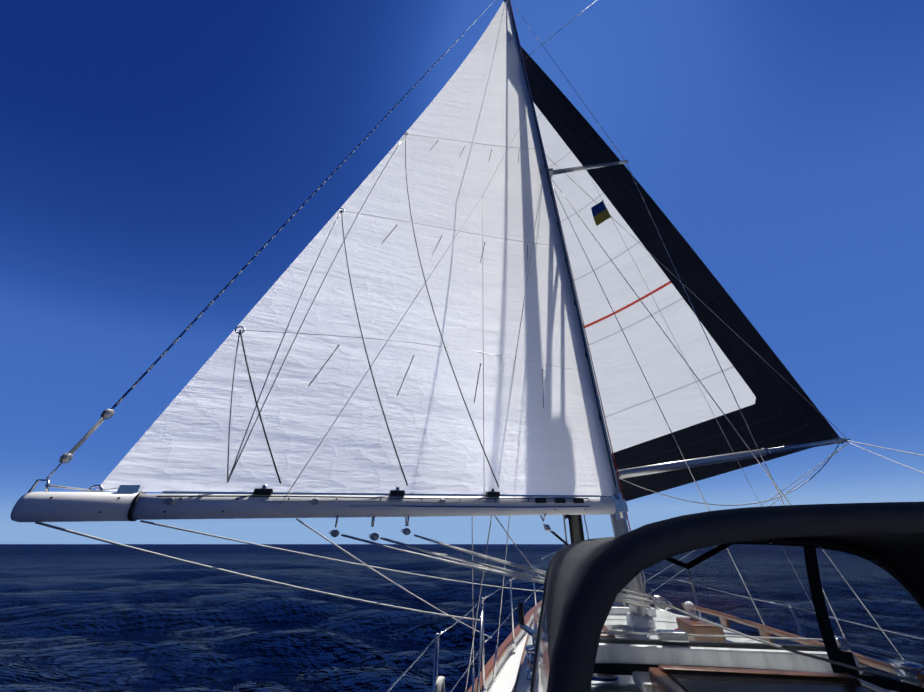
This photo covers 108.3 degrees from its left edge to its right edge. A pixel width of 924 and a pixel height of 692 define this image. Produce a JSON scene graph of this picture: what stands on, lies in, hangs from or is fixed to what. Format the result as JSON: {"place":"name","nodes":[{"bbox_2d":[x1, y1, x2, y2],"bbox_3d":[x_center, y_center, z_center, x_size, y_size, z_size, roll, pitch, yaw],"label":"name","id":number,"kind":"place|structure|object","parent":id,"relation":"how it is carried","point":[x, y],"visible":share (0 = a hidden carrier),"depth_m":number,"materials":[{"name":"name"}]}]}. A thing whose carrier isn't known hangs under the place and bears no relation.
{"place":"outdoors","nodes":[
{"label":"outdoors","id":0,"kind":"place"},
{"bbox_2d":[0,544,923,691],"bbox_3d":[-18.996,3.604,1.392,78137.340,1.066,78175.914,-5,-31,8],"label":"ocean","id":1,"kind":"structure","parent":0,"point":[94,618],"depth_m":13.97,"materials":[{"name":"blue liquid"}]},
{"bbox_2d":[467,602,896,691],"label":"deck","id":2,"kind":"structure","parent":1,"relation":"in","point":[508,661],"depth_m":2.85,"materials":[{"name":"paint"}]},
{"bbox_2d":[35,0,923,691],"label":"rigging lines","id":3,"kind":"object","parent":2,"relation":"on","point":[575,528],"visible":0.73,"depth_m":2.38,"materials":[{"name":"grey fabric"}]},
{"bbox_2d":[11,479,627,527],"bbox_3d":[-0.412,1.056,2.232,3.789,0.287,0.134,10,-32,-17],"label":"boom","id":4,"kind":"object","parent":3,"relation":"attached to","point":[129,503],"visible":0.94,"depth_m":1.95,"materials":[{"name":"white paint"}]},
{"bbox_2d":[96,1,615,495],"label":"mainsail","id":5,"kind":"object","parent":3,"relation":"attached to","point":[536,435],"visible":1,"depth_m":3.11,"materials":[{"name":"fabric"}]},
{"bbox_2d":[548,160,627,176],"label":"spreaders","id":6,"kind":"object","parent":3,"relation":"attached to","point":[551,171],"visible":0.52,"depth_m":5.25,"materials":[{"name":"metal"}]},
{"bbox_2d":[591,200,611,225],"bbox_3d":[1.982,-1.908,4.755,0.231,0.449,0.040,-12,-33,19],"label":"sail emblem","id":7,"kind":"object","parent":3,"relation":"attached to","point":[600,213],"visible":1,"depth_m":4.75,"materials":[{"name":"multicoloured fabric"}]},
{"bbox_2d":[520,45,838,518],"bbox_3d":[3.027,-2.504,8.386,4.449,12.027,3.381,9,-32,-15],"label":"headsail","id":8,"kind":"object","parent":3,"relation":"attached to","point":[777,409],"visible":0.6,"depth_m":6.56,"materials":[{"name":"fabric"}]},
{"bbox_2d":[616,437,849,478],"bbox_3d":[3.533,1.304,4.036,4.645,0.809,0.092,11,-32,-17],"label":"whisker pole","id":9,"kind":"object","parent":3,"relation":"attached to","point":[654,468],"visible":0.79,"depth_m":3.70,"materials":[{"name":"metal"}]},
{"bbox_2d":[508,0,655,628],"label":"mast","id":10,"kind":"object","parent":2,"relation":"on","point":[620,527],"visible":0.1,"depth_m":3.20,"materials":[{"name":"metal"}]},
{"bbox_2d":[386,552,923,691],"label":"deck gear","id":11,"kind":"object","parent":2,"relation":"on","point":[664,676],"visible":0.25,"depth_m":1.60,"materials":[{"name":"white paint"}]},
{"bbox_2d":[434,602,890,691],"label":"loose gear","id":12,"kind":"object","parent":2,"relation":"on","point":[440,685],"visible":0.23,"depth_m":1.80,"materials":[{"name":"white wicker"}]},
{"bbox_2d":[530,502,923,691],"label":"dodger","id":13,"kind":"object","parent":2,"relation":"on","point":[586,582],"visible":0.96,"depth_m":0.62,"materials":[{"name":"black fabric"}]},
{"bbox_2d":[0,0,923,543],"label":"sky","id":14,"kind":"structure","parent":0,"point":[150,150],"materials":[{"name":"blue"}]},
{"bbox_2d":[503,0,601,420],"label":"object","id":15,"kind":"object","parent":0,"point":[600,419],"visible":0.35,"depth_m":4.24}
]}

